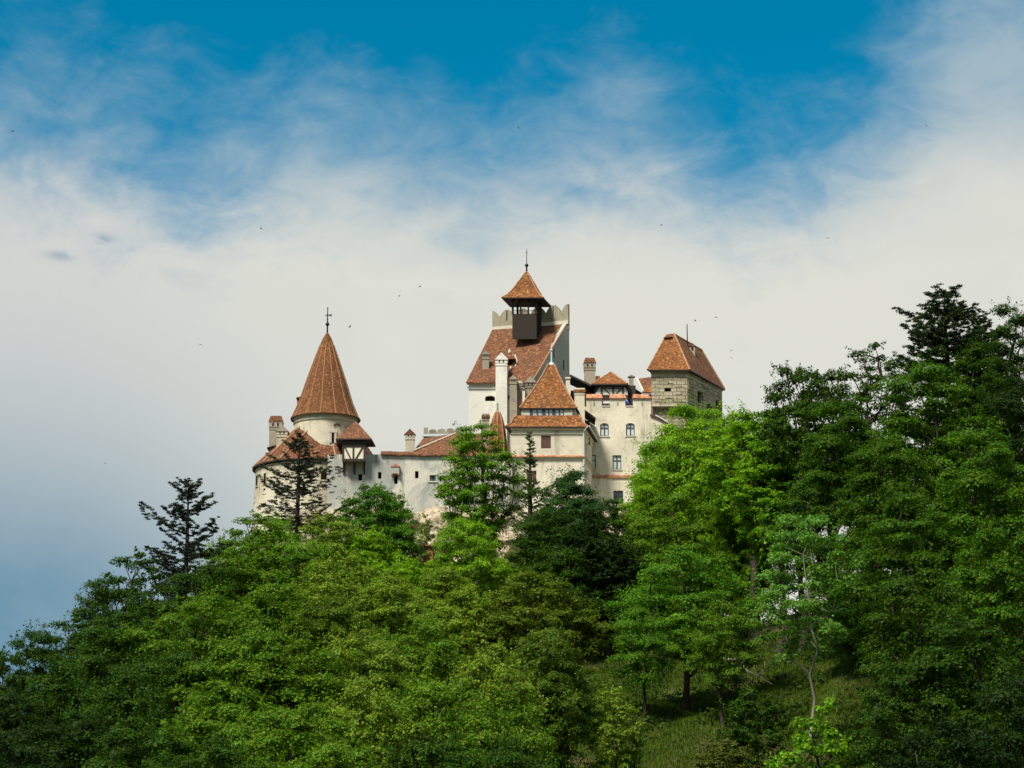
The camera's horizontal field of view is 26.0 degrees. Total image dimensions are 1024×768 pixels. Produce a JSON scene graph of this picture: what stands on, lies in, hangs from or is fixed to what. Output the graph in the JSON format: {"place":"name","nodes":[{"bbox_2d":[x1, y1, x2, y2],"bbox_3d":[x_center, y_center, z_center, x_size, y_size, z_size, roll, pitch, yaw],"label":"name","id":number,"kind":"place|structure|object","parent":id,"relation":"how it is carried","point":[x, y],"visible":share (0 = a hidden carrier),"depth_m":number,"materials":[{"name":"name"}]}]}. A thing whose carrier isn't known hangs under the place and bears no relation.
{"place":"outdoors","nodes":[
{"label":"outdoors","id":0,"kind":"place"},
{"bbox_2d":[0,0,1023,704],"label":"sky","id":1,"kind":"structure","parent":0,"point":[378,151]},
{"bbox_2d":[53,528,1023,767],"bbox_3d":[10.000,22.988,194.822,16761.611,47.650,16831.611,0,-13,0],"label":"ground","id":2,"kind":"structure","parent":0,"point":[772,628],"depth_m":175.58,"materials":[{"name":"green plant"}]},
{"bbox_2d":[0,645,36,762],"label":"broadleaf tree","id":3,"kind":"object","parent":2,"relation":"on","point":[12,658],"visible":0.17,"depth_m":175.58,"materials":[{"name":"green plant"}]},
{"bbox_2d":[0,723,62,767],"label":"broadleaf tree","id":4,"kind":"object","parent":2,"relation":"on","point":[10,755],"visible":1,"depth_m":114.32,"materials":[{"name":"green plant"}]},
{"bbox_2d":[0,676,76,767],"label":"broadleaf tree","id":5,"kind":"object","parent":2,"relation":"on","point":[13,716],"visible":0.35,"depth_m":138.06,"materials":[{"name":"green plant"}]},
{"bbox_2d":[0,618,81,728],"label":"broadleaf tree","id":6,"kind":"object","parent":2,"relation":"on","point":[30,653],"visible":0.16,"depth_m":179.27,"materials":[{"name":"green plant"}]},
{"bbox_2d":[0,649,114,765],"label":"broadleaf tree","id":7,"kind":"object","parent":2,"relation":"on","point":[58,685],"visible":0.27,"depth_m":149.46,"materials":[{"name":"green plant"}]},
{"bbox_2d":[26,612,103,718],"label":"broadleaf tree","id":8,"kind":"object","parent":2,"relation":"on","point":[82,625],"visible":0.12,"depth_m":183.05,"materials":[{"name":"green plant"}]},
{"bbox_2d":[0,702,135,767],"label":"broadleaf tree","id":9,"kind":"object","parent":2,"relation":"on","point":[75,735],"visible":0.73,"depth_m":121.92,"materials":[{"name":"green plant"}]},
{"bbox_2d":[35,619,166,740],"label":"broadleaf tree","id":10,"kind":"object","parent":2,"relation":"on","point":[91,653],"visible":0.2,"depth_m":162.26,"materials":[{"name":"green plant"}]},
{"bbox_2d":[60,571,144,674],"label":"broadleaf tree","id":11,"kind":"object","parent":2,"relation":"on","point":[94,605],"visible":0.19,"depth_m":187.43,"materials":[{"name":"green plant"}]},
{"bbox_2d":[26,657,189,766],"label":"broadleaf tree","id":12,"kind":"object","parent":2,"relation":"on","point":[120,690],"visible":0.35,"depth_m":137.54,"materials":[{"name":"green plant"}]},
{"bbox_2d":[90,546,169,652],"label":"broadleaf tree","id":13,"kind":"object","parent":2,"relation":"on","point":[134,581],"visible":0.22,"depth_m":196.18,"materials":[{"name":"green plant"}]},
{"bbox_2d":[70,703,209,767],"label":"broadleaf tree","id":14,"kind":"object","parent":2,"relation":"on","point":[144,738],"visible":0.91,"depth_m":119.80,"materials":[{"name":"green plant"}]},
{"bbox_2d":[83,585,213,731],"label":"broadleaf tree","id":15,"kind":"object","parent":2,"relation":"on","point":[130,618],"visible":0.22,"depth_m":171.42,"materials":[{"name":"green plant"}]},
{"bbox_2d":[105,635,247,767],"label":"broadleaf tree","id":16,"kind":"object","parent":2,"relation":"on","point":[167,673],"visible":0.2,"depth_m":144.23,"materials":[{"name":"green plant"}]},
{"bbox_2d":[138,477,233,601],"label":"conifer","id":17,"kind":"object","parent":2,"relation":"on","point":[188,495],"visible":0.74,"depth_m":193.41,"materials":[{"name":"green plant"}]},
{"bbox_2d":[115,578,268,732],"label":"broadleaf tree","id":18,"kind":"object","parent":2,"relation":"on","point":[208,605],"visible":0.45,"depth_m":162.96,"materials":[{"name":"green plant"}]},
{"bbox_2d":[139,556,249,687],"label":"broadleaf tree","id":19,"kind":"object","parent":2,"relation":"on","point":[177,579],"visible":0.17,"depth_m":182.09,"materials":[{"name":"green plant"}]},
{"bbox_2d":[142,725,261,767],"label":"broadleaf tree","id":20,"kind":"object","parent":2,"relation":"on","point":[219,751],"visible":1,"depth_m":109.77,"materials":[{"name":"green plant"}]},
{"bbox_2d":[136,678,290,767],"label":"broadleaf tree","id":21,"kind":"object","parent":2,"relation":"on","point":[198,722],"visible":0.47,"depth_m":124.16,"materials":[{"name":"green plant"}]},
{"bbox_2d":[165,622,321,761],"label":"broadleaf tree","id":22,"kind":"object","parent":2,"relation":"on","point":[226,669],"visible":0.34,"depth_m":144.15,"materials":[{"name":"green plant"}]},
{"bbox_2d":[192,532,300,640],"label":"broadleaf tree","id":23,"kind":"object","parent":2,"relation":"on","point":[237,565],"visible":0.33,"depth_m":200.09,"materials":[{"name":"green plant"}]},
{"bbox_2d":[216,509,295,614],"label":"broadleaf tree","id":24,"kind":"object","parent":2,"relation":"on","point":[263,522],"visible":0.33,"depth_m":225.19,"materials":[{"name":"green plant"}]},
{"bbox_2d":[222,568,339,730],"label":"broadleaf tree","id":25,"kind":"object","parent":2,"relation":"on","point":[264,604],"visible":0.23,"depth_m":169.20,"materials":[{"name":"green plant"}]},
{"bbox_2d":[231,531,355,644],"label":"broadleaf tree","id":26,"kind":"object","parent":2,"relation":"on","point":[297,553],"visible":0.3,"depth_m":201.73,"materials":[{"name":"green plant"}]},
{"bbox_2d":[224,684,363,767],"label":"broadleaf tree","id":27,"kind":"object","parent":2,"relation":"on","point":[274,736],"visible":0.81,"depth_m":117.95,"materials":[{"name":"green plant"}]},
{"bbox_2d":[221,627,372,759],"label":"broadleaf tree","id":28,"kind":"object","parent":2,"relation":"on","point":[331,685],"visible":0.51,"depth_m":144.03,"materials":[{"name":"green plant"}]},
{"bbox_2d":[251,430,349,565],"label":"conifer","id":29,"kind":"object","parent":2,"relation":"on","point":[301,491],"visible":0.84,"depth_m":240.75,"materials":[{"name":"green plant"}]},
{"bbox_2d":[252,307,375,549],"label":"round bastion","id":30,"kind":"object","parent":2,"relation":"on","point":[325,419],"visible":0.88,"depth_m":261.47,"materials":[{"name":"beige paint"}]},
{"bbox_2d":[254,584,392,733],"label":"broadleaf tree","id":31,"kind":"object","parent":2,"relation":"on","point":[337,611],"visible":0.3,"depth_m":164.93,"materials":[{"name":"green plant"}]},
{"bbox_2d":[291,509,368,596],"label":"broadleaf tree","id":32,"kind":"object","parent":2,"relation":"on","point":[335,530],"visible":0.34,"depth_m":226.89,"materials":[{"name":"green plant"}]},
{"bbox_2d":[287,547,405,676],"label":"broadleaf tree","id":33,"kind":"object","parent":2,"relation":"on","point":[324,583],"visible":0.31,"depth_m":189.79,"materials":[{"name":"green plant"}]},
{"bbox_2d":[291,724,404,767],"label":"broadleaf tree","id":34,"kind":"object","parent":2,"relation":"on","point":[329,752],"visible":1,"depth_m":107.80,"materials":[{"name":"green plant"}]},
{"bbox_2d":[324,524,404,604],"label":"broadleaf tree","id":35,"kind":"object","parent":2,"relation":"on","point":[373,547],"visible":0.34,"depth_m":226.83,"materials":[{"name":"green plant"}]},
{"bbox_2d":[303,622,430,756],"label":"broadleaf tree","id":36,"kind":"object","parent":2,"relation":"on","point":[379,679],"visible":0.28,"depth_m":148.49,"materials":[{"name":"green plant"}]},
{"bbox_2d":[322,478,416,563],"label":"broadleaf tree","id":37,"kind":"object","parent":2,"relation":"on","point":[366,517],"visible":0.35,"depth_m":239.22,"materials":[{"name":"green plant"}]},
{"bbox_2d":[306,677,438,767],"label":"broadleaf tree","id":38,"kind":"object","parent":2,"relation":"on","point":[373,715],"visible":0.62,"depth_m":124.28,"materials":[{"name":"green plant"}]},
{"bbox_2d":[314,569,443,675],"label":"broadleaf tree","id":39,"kind":"object","parent":2,"relation":"on","point":[388,611],"visible":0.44,"depth_m":180.82,"materials":[{"name":"green plant"}]},
{"bbox_2d":[364,489,426,601],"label":"broadleaf tree","id":40,"kind":"object","parent":2,"relation":"on","point":[406,532],"visible":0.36,"depth_m":238.39,"materials":[{"name":"green plant"}]},
{"bbox_2d":[364,555,440,634],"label":"broadleaf tree","id":41,"kind":"object","parent":2,"relation":"on","point":[406,568],"visible":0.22,"depth_m":206.35,"materials":[{"name":"green plant"}]},
{"bbox_2d":[341,607,490,763],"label":"broadleaf tree","id":42,"kind":"object","parent":2,"relation":"on","point":[442,647],"visible":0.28,"depth_m":154.26,"materials":[{"name":"green plant"}]},
{"bbox_2d":[327,451,508,511],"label":"curtain wall","id":43,"kind":"structure","parent":2,"relation":"on","point":[412,477],"depth_m":257.99,"materials":[{"name":"grey paint"}]},
{"bbox_2d":[380,722,484,767],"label":"broadleaf tree","id":44,"kind":"object","parent":2,"relation":"on","point":[429,751],"visible":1,"depth_m":110.35,"materials":[{"name":"green plant"}]},
{"bbox_2d":[369,662,503,767],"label":"broadleaf tree","id":45,"kind":"object","parent":2,"relation":"on","point":[436,694],"visible":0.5,"depth_m":128.11,"materials":[{"name":"green plant"}]},
{"bbox_2d":[405,561,481,633],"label":"broadleaf tree","id":46,"kind":"object","parent":2,"relation":"on","point":[440,585],"visible":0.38,"depth_m":201.87,"materials":[{"name":"green plant"}]},
{"bbox_2d":[404,427,487,451],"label":"courtyard range","id":47,"kind":"structure","parent":2,"relation":"on","point":[432,440],"depth_m":265.30,"materials":[{"name":"orange tile"}]},
{"bbox_2d":[290,506,626,575],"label":"rock face","id":48,"kind":"object","parent":2,"relation":"on","point":[434,514],"visible":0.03,"depth_m":254.68},
{"bbox_2d":[413,582,530,719],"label":"broadleaf tree","id":49,"kind":"object","parent":2,"relation":"on","point":[468,634],"visible":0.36,"depth_m":170.53,"materials":[{"name":"green plant"}]},
{"bbox_2d":[423,506,521,625],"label":"broadleaf tree","id":50,"kind":"object","parent":2,"relation":"on","point":[486,560],"visible":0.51,"depth_m":218.21,"materials":[{"name":"green plant"}]},
{"bbox_2d":[429,420,533,584],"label":"broadleaf tree","id":51,"kind":"object","parent":2,"relation":"on","point":[464,491],"visible":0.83,"depth_m":239.48,"materials":[{"name":"green plant"}]},
{"bbox_2d":[417,636,552,767],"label":"broadleaf tree","id":52,"kind":"object","parent":2,"relation":"on","point":[500,670],"visible":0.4,"depth_m":142.10,"materials":[{"name":"green plant"}]},
{"bbox_2d":[439,676,572,767],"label":"broadleaf tree","id":53,"kind":"object","parent":2,"relation":"on","point":[480,730],"visible":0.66,"depth_m":126.06,"materials":[{"name":"green plant"}]},
{"bbox_2d":[475,725,558,767],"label":"broadleaf tree","id":54,"kind":"object","parent":2,"relation":"on","point":[516,760],"visible":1,"depth_m":112.22,"materials":[{"name":"green plant"}]},
{"bbox_2d":[466,249,569,511],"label":"white keep","id":55,"kind":"structure","parent":2,"relation":"on","point":[518,344],"depth_m":278.02,"materials":[{"name":"paint"}]},
{"bbox_2d":[503,431,543,617],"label":"conifer","id":56,"kind":"object","parent":2,"relation":"on","point":[529,461],"visible":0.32,"depth_m":237.32,"materials":[{"name":"green plant"}]},
{"bbox_2d":[501,503,583,618],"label":"broadleaf tree","id":57,"kind":"object","parent":2,"relation":"on","point":[530,526],"visible":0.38,"depth_m":222.76,"materials":[{"name":"green plant"}]},
{"bbox_2d":[470,562,615,721],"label":"broadleaf tree","id":58,"kind":"object","parent":2,"relation":"on","point":[513,600],"visible":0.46,"depth_m":171.03,"materials":[{"name":"green plant"}]},
{"bbox_2d":[495,624,604,767],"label":"broadleaf tree","id":59,"kind":"object","parent":2,"relation":"on","point":[556,691],"visible":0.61,"depth_m":145.90,"materials":[{"name":"green plant"}]},
{"bbox_2d":[505,343,598,515],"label":"square tower","id":60,"kind":"structure","parent":2,"relation":"on","point":[550,414],"depth_m":261.74,"materials":[{"name":"beige paint"}]},
{"bbox_2d":[506,539,607,649],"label":"broadleaf tree","id":61,"kind":"object","parent":2,"relation":"on","point":[556,556],"visible":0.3,"depth_m":205.70,"materials":[{"name":"green plant"}]},
{"bbox_2d":[507,463,613,559],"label":"broadleaf tree","id":62,"kind":"object","parent":2,"relation":"on","point":[573,474],"visible":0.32,"depth_m":233.80,"materials":[{"name":"green plant"}]},
{"bbox_2d":[525,478,605,603],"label":"broadleaf tree","id":63,"kind":"object","parent":2,"relation":"on","point":[550,501],"visible":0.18,"depth_m":231.92,"materials":[{"name":"green plant"}]},
{"bbox_2d":[534,504,622,606],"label":"broadleaf tree","id":64,"kind":"object","parent":2,"relation":"on","point":[592,527],"visible":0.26,"depth_m":223.18,"materials":[{"name":"green plant"}]},
{"bbox_2d":[565,358,641,403],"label":"timbered gallery","id":65,"kind":"object","parent":2,"relation":"on","point":[608,384],"visible":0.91,"depth_m":274.89,"materials":[{"name":"brown tile"}]},
{"bbox_2d":[558,539,659,658],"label":"broadleaf tree","id":66,"kind":"object","parent":2,"relation":"on","point":[616,569],"visible":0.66,"depth_m":205.49,"materials":[{"name":"green plant"}]},
{"bbox_2d":[579,679,648,767],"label":"bush","id":67,"kind":"object","parent":2,"relation":"on","point":[611,754],"visible":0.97,"depth_m":148.01,"materials":[{"name":"green plant"}]},
{"bbox_2d":[585,394,683,509],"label":"merloned wing","id":68,"kind":"structure","parent":2,"relation":"on","point":[618,426],"depth_m":269.44,"materials":[{"name":"white paint"}]},
{"bbox_2d":[605,595,689,720],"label":"broadleaf tree","id":69,"kind":"object","parent":2,"relation":"on","point":[651,663],"visible":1,"depth_m":171.13,"materials":[{"name":"green plant"}]},
{"bbox_2d":[627,480,734,636],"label":"broadleaf tree","id":70,"kind":"object","parent":2,"relation":"on","point":[661,518],"visible":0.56,"depth_m":210.80,"materials":[{"name":"green plant"}]},
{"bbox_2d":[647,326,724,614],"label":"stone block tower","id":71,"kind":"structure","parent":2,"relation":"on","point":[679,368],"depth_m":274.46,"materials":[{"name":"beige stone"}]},
{"bbox_2d":[635,415,741,632],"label":"broadleaf tree","id":72,"kind":"object","parent":2,"relation":"on","point":[674,443],"visible":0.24,"depth_m":220.84,"materials":[{"name":"green plant"}]},
{"bbox_2d":[596,541,785,710],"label":"broadleaf tree","id":73,"kind":"object","parent":2,"relation":"on","point":[663,573],"visible":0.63,"depth_m":177.10,"materials":[{"name":"green plant"}]},
{"bbox_2d":[620,393,773,630],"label":"broadleaf tree","id":74,"kind":"object","parent":2,"relation":"on","point":[690,412],"visible":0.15,"depth_m":226.79,"materials":[{"name":"green plant"}]},
{"bbox_2d":[676,586,773,727],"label":"broadleaf tree","id":75,"kind":"object","parent":2,"relation":"on","point":[704,638],"visible":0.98,"depth_m":167.16,"materials":[{"name":"green plant"}]},
{"bbox_2d":[687,734,763,767],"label":"bush","id":76,"kind":"object","parent":2,"relation":"on","point":[736,758],"visible":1,"depth_m":138.03,"materials":[{"name":"green plant"}]},
{"bbox_2d":[684,423,776,638],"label":"broadleaf tree","id":77,"kind":"object","parent":2,"relation":"on","point":[724,532],"visible":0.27,"depth_m":216.20,"materials":[{"name":"green plant"}]},
{"bbox_2d":[691,399,801,639],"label":"broadleaf tree","id":78,"kind":"object","parent":2,"relation":"on","point":[735,446],"visible":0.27,"depth_m":214.57,"materials":[{"name":"green plant"}]},
{"bbox_2d":[710,680,794,767],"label":"bush","id":79,"kind":"object","parent":2,"relation":"on","point":[736,715],"visible":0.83,"depth_m":148.15,"materials":[{"name":"green plant"}]},
{"bbox_2d":[720,516,795,621],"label":"broadleaf tree","id":80,"kind":"object","parent":2,"relation":"on","point":[741,564],"visible":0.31,"depth_m":216.13,"materials":[{"name":"green plant"}]},
{"bbox_2d":[711,436,824,653],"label":"broadleaf tree","id":81,"kind":"object","parent":2,"relation":"on","point":[750,517],"visible":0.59,"depth_m":199.33,"materials":[{"name":"green plant"}]},
{"bbox_2d":[744,360,833,651],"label":"broadleaf tree","id":82,"kind":"object","parent":2,"relation":"on","point":[777,415],"visible":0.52,"depth_m":201.43,"materials":[{"name":"green plant"}]},
{"bbox_2d":[747,506,871,741],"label":"broadleaf tree","id":83,"kind":"object","parent":2,"relation":"on","point":[802,603],"visible":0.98,"depth_m":158.16,"materials":[{"name":"green plant"}]},
{"bbox_2d":[764,694,857,767],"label":"bush","id":84,"kind":"object","parent":2,"relation":"on","point":[829,750],"visible":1,"depth_m":116.22,"materials":[{"name":"green plant"}]},
{"bbox_2d":[771,363,876,640],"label":"broadleaf tree","id":85,"kind":"object","parent":2,"relation":"on","point":[816,382],"visible":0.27,"depth_m":197.68,"materials":[{"name":"green plant"}]},
{"bbox_2d":[758,391,911,657],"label":"broadleaf tree","id":86,"kind":"object","parent":2,"relation":"on","point":[827,473],"visible":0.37,"depth_m":185.62,"materials":[{"name":"green plant"}]},
{"bbox_2d":[818,341,938,546],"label":"broadleaf tree","id":87,"kind":"object","parent":2,"relation":"on","point":[865,390],"visible":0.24,"depth_m":196.53,"materials":[{"name":"green plant"}]},
{"bbox_2d":[804,428,953,686],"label":"broadleaf tree","id":88,"kind":"object","parent":2,"relation":"on","point":[869,458],"visible":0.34,"depth_m":163.25,"materials":[{"name":"green plant"}]},
{"bbox_2d":[820,476,968,720],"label":"broadleaf tree","id":89,"kind":"object","parent":2,"relation":"on","point":[901,530],"visible":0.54,"depth_m":146.36,"materials":[{"name":"green plant"}]},
{"bbox_2d":[838,646,985,767],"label":"broadleaf tree","id":90,"kind":"object","parent":2,"relation":"on","point":[881,720],"visible":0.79,"depth_m":114.25,"materials":[{"name":"green plant"}]},
{"bbox_2d":[835,557,993,767],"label":"broadleaf tree","id":91,"kind":"object","parent":2,"relation":"on","point":[888,619],"visible":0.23,"depth_m":127.16,"materials":[{"name":"green plant"}]},
{"bbox_2d":[850,347,1006,624],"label":"broadleaf tree","id":92,"kind":"object","parent":2,"relation":"on","point":[931,412],"visible":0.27,"depth_m":170.69,"materials":[{"name":"green plant"}]},
{"bbox_2d":[885,282,1000,501],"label":"conifer","id":93,"kind":"object","parent":2,"relation":"on","point":[953,314],"visible":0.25,"depth_m":185.80,"materials":[{"name":"green plant"}]},
{"bbox_2d":[877,705,1014,767],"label":"broadleaf tree","id":94,"kind":"object","parent":2,"relation":"on","point":[957,747],"visible":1,"depth_m":100.70,"materials":[{"name":"green plant"}]},
{"bbox_2d":[879,611,1023,767],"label":"broadleaf tree","id":95,"kind":"object","parent":2,"relation":"on","point":[978,658],"visible":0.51,"depth_m":114.88,"materials":[{"name":"green plant"}]},
{"bbox_2d":[896,413,1023,691],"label":"broadleaf tree","id":96,"kind":"object","parent":2,"relation":"on","point":[976,478],"visible":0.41,"depth_m":148.68,"materials":[{"name":"green plant"}]},
{"bbox_2d":[912,511,1023,767],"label":"broadleaf tree","id":97,"kind":"object","parent":2,"relation":"on","point":[990,539],"visible":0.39,"depth_m":129.62,"materials":[{"name":"green plant"}]},
{"bbox_2d":[933,334,1013,588],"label":"broadleaf tree","id":98,"kind":"object","parent":2,"relation":"on","point":[974,364],"visible":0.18,"depth_m":182.28,"materials":[{"name":"green plant"}]},
{"bbox_2d":[955,363,1023,564],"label":"broadleaf tree","id":99,"kind":"object","parent":2,"relation":"on","point":[1009,397],"visible":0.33,"depth_m":167.74,"materials":[{"name":"green plant"}]},
{"bbox_2d":[957,647,1023,767],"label":"broadleaf tree","id":100,"kind":"object","parent":2,"relation":"on","point":[1005,698],"visible":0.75,"depth_m":104.34,"materials":[{"name":"green plant"}]},
{"bbox_2d":[969,296,1023,505],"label":"broadleaf tree","id":101,"kind":"object","parent":2,"relation":"on","point":[1004,331],"visible":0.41,"depth_m":180.44,"materials":[{"name":"green plant"}]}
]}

